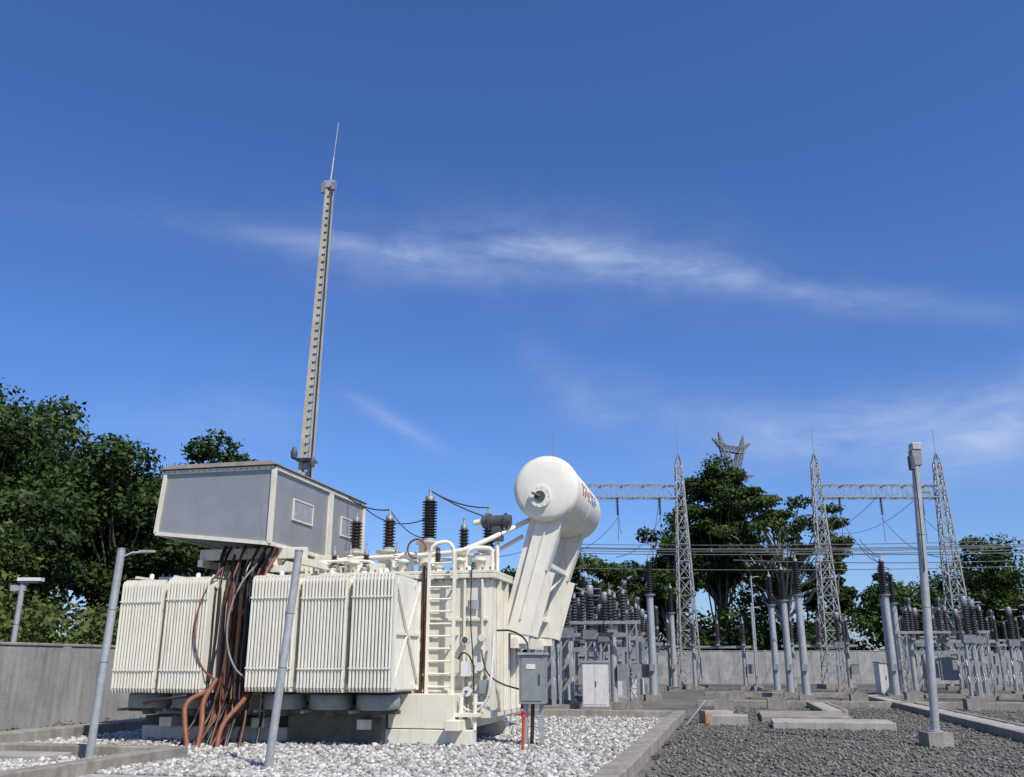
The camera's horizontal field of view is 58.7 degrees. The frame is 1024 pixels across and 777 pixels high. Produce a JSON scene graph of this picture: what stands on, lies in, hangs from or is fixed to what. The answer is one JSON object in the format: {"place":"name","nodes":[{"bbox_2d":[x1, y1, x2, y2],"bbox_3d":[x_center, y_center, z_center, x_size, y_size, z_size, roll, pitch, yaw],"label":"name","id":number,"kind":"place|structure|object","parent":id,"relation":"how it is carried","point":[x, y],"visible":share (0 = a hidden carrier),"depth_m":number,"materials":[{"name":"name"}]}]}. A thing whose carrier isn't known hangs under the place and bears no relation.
{"place":"outdoors","nodes":[
{"label":"outdoors","id":0,"kind":"place"},
{"bbox_2d":[0,0,1023,652],"label":"sky","id":1,"kind":"structure","parent":0,"point":[614,227],"materials":[{"name":"blue"}]},
{"bbox_2d":[712,432,759,631],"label":"transmission tower","id":2,"kind":"structure","parent":0,"point":[739,448],"depth_m":125.41,"materials":[{"name":"metal"}]},
{"bbox_2d":[520,684,1023,776],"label":"gravel ground","id":3,"kind":"structure","parent":0,"point":[685,699],"depth_m":20.21,"materials":[{"name":"gravel"}]},
{"bbox_2d":[10,578,44,641],"bbox_3d":[-12.850,6.864,23.625,0.800,3.840,0.500,0,-17,0],"label":"street lamp","id":4,"kind":"object","parent":3,"relation":"on","point":[21,588],"visible":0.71,"depth_m":24.00,"materials":[{"name":"metal"}]},
{"bbox_2d":[0,485,85,630],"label":"broadleaf tree","id":5,"kind":"object","parent":3,"relation":"on","point":[20,557],"visible":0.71,"depth_m":32.39,"materials":[{"name":"green plant"}]},
{"bbox_2d":[0,378,115,589],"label":"broadleaf tree","id":6,"kind":"object","parent":3,"relation":"on","point":[15,446],"visible":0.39,"depth_m":39.17,"materials":[{"name":"green plant"}]},
{"bbox_2d":[0,571,120,644],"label":"undergrowth","id":7,"kind":"object","parent":3,"relation":"on","point":[35,626],"visible":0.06,"depth_m":29.66,"materials":[{"name":"green plant"}]},
{"bbox_2d":[0,387,144,608],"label":"broadleaf tree","id":8,"kind":"object","parent":3,"relation":"on","point":[68,407],"visible":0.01,"depth_m":49.95,"materials":[{"name":"green plant"}]},
{"bbox_2d":[0,645,153,730],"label":"boundary wall","id":9,"kind":"structure","parent":3,"relation":"on","point":[29,676],"depth_m":23.58,"materials":[{"name":"concrete"}]},
{"bbox_2d":[0,642,115,647],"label":"coping","id":10,"kind":"object","parent":9,"relation":"on","point":[47,644],"depth_m":23.71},
{"bbox_2d":[0,742,187,776],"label":"drain kerb","id":11,"kind":"structure","parent":3,"relation":"on","point":[125,755],"depth_m":15.14,"materials":[{"name":"concrete"}]},
{"bbox_2d":[52,647,151,725],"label":"piers","id":12,"kind":"structure","parent":3,"relation":"on","point":[62,685],"depth_m":24.02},
{"bbox_2d":[20,433,235,629],"bbox_3d":[-18.511,8.625,43.603,10.323,12.288,10.538,13,-21,-36],"label":"broadleaf tree","id":13,"kind":"object","parent":3,"relation":"on","point":[107,483],"visible":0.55,"depth_m":41.81,"materials":[{"name":"green plant"}]},
{"bbox_2d":[178,428,257,576],"bbox_3d":[-18.851,10.200,54.457,11.266,15.495,9.869,-14,-21,38],"label":"broadleaf tree","id":14,"kind":"object","parent":3,"relation":"on","point":[205,451],"visible":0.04,"depth_m":55.64,"materials":[{"name":"green plant"}]},
{"bbox_2d":[0,715,664,776],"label":"white gravel bed","id":15,"kind":"object","parent":3,"relation":"on","point":[166,743],"depth_m":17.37,"materials":[{"name":"gravel"}]},
{"bbox_2d":[0,750,70,761],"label":"concrete slab","id":16,"kind":"structure","parent":15,"relation":"on","point":[29,755],"depth_m":15.80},
{"bbox_2d":[81,548,155,758],"bbox_3d":[-7.003,4.679,16.241,0.846,3.652,0.246,0,-17,0],"label":"steel pole","id":17,"kind":"object","parent":15,"relation":"on","point":[103,664],"visible":0.88,"depth_m":16.20,"materials":[{"name":"metal"}]},
{"bbox_2d":[260,550,302,768],"bbox_3d":[-3.744,4.371,14.871,0.456,3.455,0.239,0,-17,0],"label":"steel pole","id":18,"kind":"object","parent":15,"relation":"on","point":[280,680],"visible":0.92,"depth_m":14.80,"materials":[{"name":"metal"}]},
{"bbox_2d":[291,123,338,478],"bbox_3d":[-6.861,0.089,31.201,0.880,21.101,0.764,-1,-17,8],"label":"lightning mast","id":19,"kind":"object","parent":15,"relation":"on","point":[304,460],"visible":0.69,"depth_m":31.70,"materials":[{"name":"metal"}]},
{"bbox_2d":[111,456,600,746],"bbox_3d":[-3.080,4.957,21.863,10.813,6.452,6.723,-1,-17,2],"label":"power transformer","id":20,"kind":"object","parent":15,"relation":"on","point":[390,647],"visible":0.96,"depth_m":19.79,"materials":[{"name":"beige paint"}]},
{"bbox_2d":[516,711,525,749],"bbox_3d":[0.172,6.471,17.161,0.185,0.751,0.086,0,-17,0],"label":"fire water pipe","id":21,"kind":"object","parent":15,"relation":"on","point":[523,715],"visible":0.88,"depth_m":17.16,"materials":[{"name":"metal"}]},
{"bbox_2d":[0,709,684,776],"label":"concrete kerb","id":22,"kind":"structure","parent":3,"relation":"on","point":[632,759],"depth_m":20.33,"materials":[{"name":"concrete"}]},
{"bbox_2d":[0,689,962,759],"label":"weeds","id":23,"kind":"object","parent":3,"relation":"on","point":[655,756],"visible":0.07,"depth_m":22.39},
{"bbox_2d":[536,639,559,708],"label":"current transformer","id":24,"kind":"object","parent":3,"relation":"on","point":[553,682],"visible":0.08,"depth_m":31.36,"materials":[{"name":"metal"}]},
{"bbox_2d":[545,639,559,704],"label":"current transformer","id":25,"kind":"object","parent":3,"relation":"on","point":[556,642],"visible":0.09,"depth_m":37.17,"materials":[{"name":"metal"}]},
{"bbox_2d":[556,584,578,708],"bbox_3d":[1.950,9.232,32.729,0.900,4.580,0.700,-4,-17,12],"label":"current transformer","id":26,"kind":"object","parent":3,"relation":"on","point":[567,632],"visible":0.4,"depth_m":32.49,"materials":[{"name":"metal"}]},
{"bbox_2d":[557,638,577,703],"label":"surge arrester","id":27,"kind":"object","parent":3,"relation":"on","point":[567,697],"visible":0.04,"depth_m":36.04,"materials":[{"name":"metal"}]},
{"bbox_2d":[521,583,629,708],"bbox_3d":[2.297,9.937,35.111,4.400,4.609,1.898,-4,-17,12],"label":"disconnector switch","id":28,"kind":"object","parent":3,"relation":"on","point":[619,672],"visible":0.51,"depth_m":34.45,"materials":[{"name":"metal"}]},
{"bbox_2d":[570,598,585,701],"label":"current transformer","id":29,"kind":"object","parent":3,"relation":"on","point":[579,698],"visible":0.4,"depth_m":41.18,"materials":[{"name":"metal"}]},
{"bbox_2d":[528,586,642,709],"bbox_3d":[2.600,9.536,33.264,4.200,4.306,2.400,-4,-17,12],"label":"post insulator stand","id":30,"kind":"object","parent":3,"relation":"on","point":[623,619],"visible":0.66,"depth_m":33.04,"materials":[{"name":"metal"}]},
{"bbox_2d":[578,585,600,705],"bbox_3d":[3.000,9.811,34.643,0.900,4.580,0.700,-4,-17,12],"label":"current transformer","id":31,"kind":"object","parent":3,"relation":"on","point":[590,633],"visible":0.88,"depth_m":34.77,"materials":[{"name":"metal"}]},
{"bbox_2d":[545,580,635,704],"bbox_3d":[3.261,10.681,38.381,3.800,5.078,1.050,-4,-17,12],"label":"circuit breaker","id":32,"kind":"object","parent":3,"relation":"on","point":[623,649],"visible":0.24,"depth_m":38.05,"materials":[{"name":"metal"}]},
{"bbox_2d":[580,661,611,709],"bbox_3d":[2.900,10.345,31.556,1.000,1.770,0.700,-4,-17,12],"label":"electrical cabinet","id":33,"kind":"object","parent":3,"relation":"on","point":[595,681],"visible":0.91,"depth_m":31.31,"materials":[{"name":"metal"}]},
{"bbox_2d":[595,578,600,660],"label":"surge arrester","id":34,"kind":"object","parent":3,"relation":"on","point":[598,583],"visible":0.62,"depth_m":54.66,"materials":[{"name":"ceramic"}]},
{"bbox_2d":[593,604,609,693],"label":"current transformer","id":35,"kind":"object","parent":3,"relation":"on","point":[599,631],"visible":0.3,"depth_m":46.31,"materials":[{"name":"metal"}]},
{"bbox_2d":[593,592,610,700],"bbox_3d":[3.900,10.824,37.993,0.900,4.580,0.700,-4,-17,12],"label":"current transformer","id":36,"kind":"object","parent":3,"relation":"on","point":[601,640],"visible":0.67,"depth_m":38.09,"materials":[{"name":"metal"}]},
{"bbox_2d":[559,598,648,699],"bbox_3d":[4.397,12.398,43.247,4.400,4.609,1.898,-3,-17,11],"label":"disconnector switch","id":37,"kind":"object","parent":3,"relation":"on","point":[645,667],"visible":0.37,"depth_m":42.63,"materials":[{"name":"metal"}]},
{"bbox_2d":[573,601,641,703],"bbox_3d":[3.397,11.240,39.419,4.400,4.609,1.898,-3,-17,11],"label":"disconnector switch","id":38,"kind":"object","parent":3,"relation":"on","point":[633,675],"visible":0.2,"depth_m":38.76,"materials":[{"name":"metal"}]},
{"bbox_2d":[574,596,646,694],"bbox_3d":[5.161,13.576,47.953,3.800,5.078,1.050,-4,-17,12],"label":"circuit breaker","id":39,"kind":"object","parent":3,"relation":"on","point":[645,652],"visible":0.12,"depth_m":48.02,"materials":[{"name":"metal"}]},
{"bbox_2d":[576,608,645,693],"bbox_3d":[4.600,13.271,45.611,4.200,4.306,2.400,-4,-17,12],"label":"post insulator stand","id":40,"kind":"object","parent":3,"relation":"on","point":[632,626],"visible":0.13,"depth_m":45.37,"materials":[{"name":"metal"}]},
{"bbox_2d":[617,661,636,697],"bbox_3d":[5.000,12.893,39.980,1.000,1.770,0.700,-4,-17,12],"label":"electrical cabinet","id":41,"kind":"object","parent":3,"relation":"on","point":[620,693],"visible":0.1,"depth_m":39.66,"materials":[{"name":"metal"}]},
{"bbox_2d":[546,428,707,688],"bbox_3d":[7.550,11.665,64.380,11.100,18.250,2.000,0,-17,0],"label":"steel gantry","id":42,"kind":"object","parent":3,"relation":"on","point":[693,607],"visible":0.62,"depth_m":64.50,"materials":[{"name":"metal"}]},
{"bbox_2d":[499,494,1023,611],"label":"overhead conductors","id":43,"kind":"object","parent":42,"relation":"attached to","point":[861,549],"visible":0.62,"depth_m":52.71,"materials":[{"name":"metal"}]},
{"bbox_2d":[592,610,662,694],"bbox_3d":[6.196,14.714,50.905,4.400,4.609,1.898,-4,-17,14],"label":"disconnector switch","id":44,"kind":"object","parent":3,"relation":"on","point":[659,669],"visible":0.12,"depth_m":50.09,"materials":[{"name":"metal"}]},
{"bbox_2d":[606,606,664,691],"bbox_3d":[7.361,15.892,55.610,3.800,5.078,1.050,-4,-17,12],"label":"circuit breaker","id":45,"kind":"object","parent":3,"relation":"on","point":[658,652],"visible":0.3,"depth_m":55.55,"materials":[{"name":"metal"}]},
{"bbox_2d":[640,609,649,694],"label":"current transformer","id":46,"kind":"object","parent":3,"relation":"on","point":[642,613],"visible":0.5,"depth_m":50.05,"materials":[{"name":"metal"}]},
{"bbox_2d":[617,616,678,690],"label":"disconnector switch","id":47,"kind":"object","parent":3,"relation":"on","point":[667,630],"visible":0.27,"depth_m":57.86,"materials":[{"name":"metal"}]},
{"bbox_2d":[644,555,661,700],"bbox_3d":[6.500,11.136,42.600,0.700,6.650,0.700,-4,-17,12],"label":"surge arrester","id":48,"kind":"object","parent":3,"relation":"on","point":[653,682],"visible":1,"depth_m":42.30,"materials":[{"name":"metal"}]},
{"bbox_2d":[667,583,680,690],"bbox_3d":[10.200,15.769,57.915,0.700,6.650,0.700,-4,-17,12],"label":"surge arrester","id":49,"kind":"object","parent":3,"relation":"on","point":[674,677],"visible":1,"depth_m":57.64,"materials":[{"name":"metal"}]},
{"bbox_2d":[686,700,732,724],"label":"masonry block","id":50,"kind":"structure","parent":3,"relation":"on","point":[705,716],"depth_m":25.20,"materials":[{"name":"concrete"}]},
{"bbox_2d":[684,617,753,689],"bbox_3d":[13.497,17.320,59.519,4.400,4.609,1.898,-3,-17,11],"label":"disconnector switch","id":51,"kind":"object","parent":3,"relation":"on","point":[748,668],"visible":1,"depth_m":59.07,"materials":[{"name":"metal"}]},
{"bbox_2d":[714,694,734,710],"bbox_3d":[7.558,11.230,32.482,0.700,0.610,0.700,-4,-17,12],"label":"concrete foundation","id":52,"kind":"object","parent":3,"relation":"on","point":[723,703],"visible":0.88,"depth_m":32.16,"materials":[{"name":"concrete"}]},
{"bbox_2d":[710,714,748,725],"bbox_3d":[6.017,9.253,25.410,1.100,0.300,1.000,-4,-17,12],"label":"concrete pad","id":53,"kind":"object","parent":3,"relation":"on","point":[739,719],"visible":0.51,"depth_m":24.96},
{"bbox_2d":[729,688,744,699],"bbox_3d":[10.249,13.963,41.514,0.700,0.610,0.700,-4,-17,12],"label":"concrete foundation","id":54,"kind":"object","parent":3,"relation":"on","point":[739,694],"visible":0.91,"depth_m":41.20,"materials":[{"name":"concrete"}]},
{"bbox_2d":[750,606,761,690],"bbox_3d":[15.775,16.714,58.674,0.850,5.280,0.500,0,-17,0],"label":"street lamp","id":55,"kind":"object","parent":3,"relation":"on","point":[756,687],"visible":0.94,"depth_m":58.47,"materials":[{"name":"metal"}]},
{"bbox_2d":[750,576,763,688],"bbox_3d":[17.175,17.013,63.807,0.850,7.680,0.500,0,-17,0],"label":"street lamp","id":56,"kind":"object","parent":3,"relation":"on","point":[751,577],"visible":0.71,"depth_m":63.74,"materials":[{"name":"metal"}]},
{"bbox_2d":[534,651,1003,683],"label":"piers","id":57,"kind":"structure","parent":3,"relation":"on","point":[813,667],"depth_m":78.26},
{"bbox_2d":[766,571,784,691],"bbox_3d":[14.400,13.453,50.258,0.700,6.650,0.700,-4,-17,12],"label":"surge arrester","id":58,"kind":"object","parent":3,"relation":"on","point":[775,661],"visible":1,"depth_m":50.01,"materials":[{"name":"metal"}]},
{"bbox_2d":[767,693,787,709],"bbox_3d":[9.814,11.615,33.751,0.700,0.610,0.700,-4,-17,12],"label":"concrete foundation","id":59,"kind":"object","parent":3,"relation":"on","point":[776,702],"visible":0.87,"depth_m":33.42,"materials":[{"name":"concrete"}]},
{"bbox_2d":[537,651,1022,683],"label":"boundary wall","id":60,"kind":"structure","parent":3,"relation":"on","point":[732,668],"depth_m":78.34,"materials":[{"name":"concrete"}]},
{"bbox_2d":[778,564,798,697],"bbox_3d":[13.950,12.294,46.429,0.700,6.650,0.700,-4,-17,12],"label":"surge arrester","id":61,"kind":"object","parent":3,"relation":"on","point":[790,692],"visible":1,"depth_m":46.12,"materials":[{"name":"metal"}]},
{"bbox_2d":[791,555,815,700],"bbox_3d":[13.500,11.136,42.600,0.700,6.650,0.700,-4,-17,12],"label":"surge arrester","id":62,"kind":"object","parent":3,"relation":"on","point":[806,695],"visible":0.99,"depth_m":42.30,"materials":[{"name":"metal"}]},
{"bbox_2d":[758,710,851,721],"bbox_3d":[8.846,10.014,27.767,2.500,0.210,3.500,-4,-17,12],"label":"concrete pad","id":63,"kind":"object","parent":3,"relation":"on","point":[766,715],"visible":0.66,"depth_m":27.22,"materials":[{"name":"concrete"}]},
{"bbox_2d":[781,613,858,691],"bbox_3d":[18.796,16.162,55.691,4.400,4.609,1.898,-4,-17,13],"label":"disconnector switch","id":64,"kind":"object","parent":3,"relation":"on","point":[853,669],"visible":0.91,"depth_m":55.21,"materials":[{"name":"metal"}]},
{"bbox_2d":[806,701,848,715],"bbox_3d":[11.148,11.401,32.422,0.800,0.250,6.800,-4,-17,12],"label":"cable trench cover","id":65,"kind":"object","parent":3,"relation":"on","point":[821,706],"visible":0.78,"depth_m":31.73,"materials":[{"name":"concrete"}]},
{"bbox_2d":[771,718,896,730],"bbox_3d":[8.396,8.860,23.990,3.000,0.230,1.600,-4,-17,12],"label":"concrete pad","id":66,"kind":"object","parent":3,"relation":"on","point":[842,724],"visible":0.69,"depth_m":23.38,"materials":[{"name":"concrete"}]},
{"bbox_2d":[645,706,1023,776],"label":"dark gravel stones","id":67,"kind":"object","parent":3,"relation":"on","point":[894,771],"visible":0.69,"depth_m":17.29,"materials":[{"name":"gravel"}]},
{"bbox_2d":[828,612,850,692],"bbox_3d":[19.000,15.312,52.830,0.900,4.580,0.700,-4,-17,12],"label":"current transformer","id":68,"kind":"object","parent":3,"relation":"on","point":[838,644],"visible":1,"depth_m":52.69,"materials":[{"name":"metal"}]},
{"bbox_2d":[849,690,868,700],"bbox_3d":[14.671,13.073,38.572,0.700,0.610,0.700,-4,-17,12],"label":"concrete foundation","id":69,"kind":"object","parent":3,"relation":"on","point":[857,696],"visible":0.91,"depth_m":38.27,"materials":[{"name":"concrete"}]},
{"bbox_2d":[697,700,1023,708],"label":"cable trench cover","id":70,"kind":"object","parent":3,"relation":"on","point":[991,705],"visible":0.6,"depth_m":35.37,"materials":[{"name":"concrete"}]},
{"bbox_2d":[705,692,1023,698],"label":"cable trench cover","id":71,"kind":"object","parent":3,"relation":"on","point":[940,695],"visible":0.46,"depth_m":46.04,"materials":[{"name":"concrete"}]},
{"bbox_2d":[872,662,889,695],"bbox_3d":[18.700,14.630,45.723,1.000,1.770,0.700,-4,-17,12],"label":"electrical cabinet","id":72,"kind":"object","parent":3,"relation":"on","point":[881,678],"visible":0.66,"depth_m":45.53,"materials":[{"name":"metal"}]},
{"bbox_2d":[877,565,902,695],"bbox_3d":[18.700,12.005,45.472,0.700,6.650,0.700,-4,-17,12],"label":"surge arrester","id":73,"kind":"object","parent":3,"relation":"on","point":[880,599],"visible":0.34,"depth_m":45.34,"materials":[{"name":"metal"}]},
{"bbox_2d":[877,555,903,698],"bbox_3d":[17.600,11.136,42.600,0.700,6.650,0.700,-4,-17,12],"label":"surge arrester","id":74,"kind":"object","parent":3,"relation":"on","point":[892,662],"visible":1,"depth_m":42.35,"materials":[{"name":"metal"}]},
{"bbox_2d":[886,568,906,692],"bbox_3d":[20.600,13.018,48.822,0.700,6.650,0.700,-4,-17,12],"label":"surge arrester","id":75,"kind":"object","parent":3,"relation":"on","point":[894,615],"visible":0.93,"depth_m":48.84,"materials":[{"name":"metal"}]},
{"bbox_2d":[810,429,989,688],"bbox_3d":[26.450,11.665,64.380,10.900,18.250,2.000,0,-17,0],"label":"steel gantry","id":76,"kind":"object","parent":3,"relation":"on","point":[936,484],"visible":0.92,"depth_m":64.69,"materials":[{"name":"metal"}]},
{"bbox_2d":[904,688,923,701],"bbox_3d":[17.977,13.743,40.788,0.700,0.610,0.700,-4,-17,12],"label":"concrete foundation","id":77,"kind":"object","parent":3,"relation":"on","point":[915,696],"visible":0.84,"depth_m":40.47,"materials":[{"name":"concrete"}]},
{"bbox_2d":[911,608,927,690],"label":"current transformer","id":78,"kind":"object","parent":3,"relation":"on","point":[916,626],"visible":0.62,"depth_m":48.99,"materials":[{"name":"metal"}]},
{"bbox_2d":[907,443,954,747],"bbox_3d":[8.770,4.273,19.393,0.800,6.350,0.500,0,-17,0],"label":"camera pole","id":79,"kind":"object","parent":3,"relation":"on","point":[935,735],"visible":0.97,"depth_m":19.20,"materials":[{"name":"metal"}]},
{"bbox_2d":[898,614,974,690],"bbox_3d":[23.600,14.864,50.876,4.200,4.306,2.400,-4,-17,12],"label":"post insulator stand","id":80,"kind":"object","parent":3,"relation":"on","point":[902,627],"visible":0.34,"depth_m":51.02,"materials":[{"name":"metal"}]},
{"bbox_2d":[898,615,975,690],"bbox_3d":[24.496,15.293,52.819,4.400,4.609,1.898,-4,-17,14],"label":"disconnector switch","id":81,"kind":"object","parent":3,"relation":"on","point":[934,628],"visible":0.19,"depth_m":52.46,"materials":[{"name":"metal"}]},
{"bbox_2d":[909,606,970,690],"bbox_3d":[25.961,15.892,55.610,3.800,5.078,1.050,-4,-17,12],"label":"circuit breaker","id":82,"kind":"object","parent":3,"relation":"on","point":[936,648],"visible":0.09,"depth_m":55.30,"materials":[{"name":"metal"}]},
{"bbox_2d":[905,597,984,692],"bbox_3d":[22.761,13.576,47.953,3.800,5.078,1.050,-4,-17,12],"label":"circuit breaker","id":83,"kind":"object","parent":3,"relation":"on","point":[948,666],"visible":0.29,"depth_m":47.61,"materials":[{"name":"metal"}]},
{"bbox_2d":[868,694,1023,742],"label":"cable trench cover","id":84,"kind":"object","parent":3,"relation":"on","point":[1005,728],"visible":0.75,"depth_m":24.93,"materials":[{"name":"concrete"}]},
{"bbox_2d":[896,602,997,697],"bbox_3d":[21.497,12.977,45.161,4.400,4.609,1.898,-3,-17,11],"label":"disconnector switch","id":85,"kind":"object","parent":3,"relation":"on","point":[941,639],"visible":0.58,"depth_m":44.92,"materials":[{"name":"metal"}]},
{"bbox_2d":[894,604,999,699],"bbox_3d":[20.500,12.547,43.218,4.200,4.306,2.400,-4,-17,12],"label":"post insulator stand","id":86,"kind":"object","parent":3,"relation":"on","point":[940,627],"visible":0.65,"depth_m":43.39,"materials":[{"name":"metal"}]},
{"bbox_2d":[920,620,993,690],"bbox_3d":[28.000,16.890,57.576,4.200,4.306,2.400,-4,-17,12],"label":"post insulator stand","id":87,"kind":"object","parent":3,"relation":"on","point":[951,627],"visible":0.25,"depth_m":57.76,"materials":[{"name":"metal"}]},
{"bbox_2d":[948,609,974,692],"bbox_3d":[24.600,14.443,49.958,0.900,4.580,0.700,-4,-17,12],"label":"current transformer","id":88,"kind":"object","parent":3,"relation":"on","point":[956,627],"visible":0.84,"depth_m":49.87,"materials":[{"name":"metal"}]},
{"bbox_2d":[952,596,987,699],"bbox_3d":[20.300,11.548,40.386,0.900,4.580,0.700,-4,-17,12],"label":"current transformer","id":89,"kind":"object","parent":3,"relation":"on","point":[967,637],"visible":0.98,"depth_m":40.27,"materials":[{"name":"metal"}]},
{"bbox_2d":[941,610,1003,689],"bbox_3d":[29.961,17.050,59.439,3.800,5.078,1.050,-4,-17,12],"label":"circuit breaker","id":90,"kind":"object","parent":3,"relation":"on","point":[995,654],"visible":0.2,"depth_m":59.03,"materials":[{"name":"metal"}]},
{"bbox_2d":[962,694,988,710],"bbox_3d":[16.859,11.441,33.177,0.700,0.610,0.700,-4,-17,12],"label":"concrete foundation","id":91,"kind":"object","parent":3,"relation":"on","point":[975,703],"visible":0.9,"depth_m":32.87,"materials":[{"name":"concrete"}]},
{"bbox_2d":[967,600,994,700],"bbox_3d":[21.600,12.127,42.301,0.900,4.580,0.700,-4,-17,12],"label":"current transformer","id":92,"kind":"object","parent":3,"relation":"on","point":[973,622],"visible":0.72,"depth_m":42.17,"materials":[{"name":"metal"}]},
{"bbox_2d":[952,615,1023,690],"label":"disconnector switch","id":93,"kind":"object","parent":3,"relation":"on","point":[995,633],"visible":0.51,"depth_m":53.53,"materials":[{"name":"metal"}]},
{"bbox_2d":[998,620,1023,690],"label":"post insulator stand","id":94,"kind":"object","parent":3,"relation":"on","point":[1003,640],"visible":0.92,"depth_m":57.82,"materials":[{"name":"metal"}]},
{"bbox_2d":[999,607,1023,693],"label":"current transformer","id":95,"kind":"object","parent":3,"relation":"on","point":[1012,640],"visible":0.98,"depth_m":47.95,"materials":[{"name":"metal"}]},
{"bbox_3d":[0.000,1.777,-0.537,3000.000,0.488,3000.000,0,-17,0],"label":"surrounding terrain","id":96,"kind":"structure","parent":0,"visible":0},
{"bbox_2d":[472,561,515,577],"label":"broadleaf tree","id":97,"kind":"object","parent":96,"relation":"on","point":[511,573],"visible":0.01,"depth_m":87.34,"materials":[{"name":"green plant"}]},
{"bbox_2d":[570,549,615,646],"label":"broadleaf tree","id":98,"kind":"object","parent":96,"relation":"on","point":[596,562],"visible":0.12,"depth_m":84.65,"materials":[{"name":"green plant"}]},
{"bbox_2d":[580,560,656,642],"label":"broadleaf tree","id":99,"kind":"object","parent":96,"relation":"on","point":[615,573],"visible":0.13,"depth_m":86.00,"materials":[{"name":"green plant"}]},
{"bbox_2d":[618,524,712,650],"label":"broadleaf tree","id":100,"kind":"object","parent":96,"relation":"on","point":[661,579],"visible":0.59,"depth_m":87.01,"materials":[{"name":"green plant"}]},
{"bbox_2d":[661,452,766,650],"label":"tall tree","id":101,"kind":"object","parent":96,"relation":"on","point":[716,487],"visible":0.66,"depth_m":90.86,"materials":[{"name":"green plant"}]},
{"bbox_2d":[516,533,1023,652],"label":"distant tree line","id":102,"kind":"object","parent":96,"relation":"on","point":[707,636],"visible":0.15,"depth_m":88.09,"materials":[{"name":"green plant"}]},
{"bbox_2d":[706,484,854,624],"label":"spreading tree","id":103,"kind":"object","parent":96,"relation":"on","point":[774,520],"visible":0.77,"depth_m":86.69,"materials":[{"name":"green plant"}]},
{"bbox_2d":[795,543,857,631],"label":"broadleaf tree","id":104,"kind":"object","parent":96,"relation":"on","point":[845,593],"visible":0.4,"depth_m":94.02,"materials":[{"name":"green plant"}]},
{"bbox_2d":[855,572,952,650],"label":"broadleaf tree","id":105,"kind":"object","parent":96,"relation":"on","point":[917,596],"visible":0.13,"depth_m":91.47,"materials":[{"name":"green plant"}]},
{"bbox_2d":[928,535,1023,650],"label":"broadleaf tree","id":106,"kind":"object","parent":96,"relation":"on","point":[978,583],"visible":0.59,"depth_m":88.29,"materials":[{"name":"green plant"}]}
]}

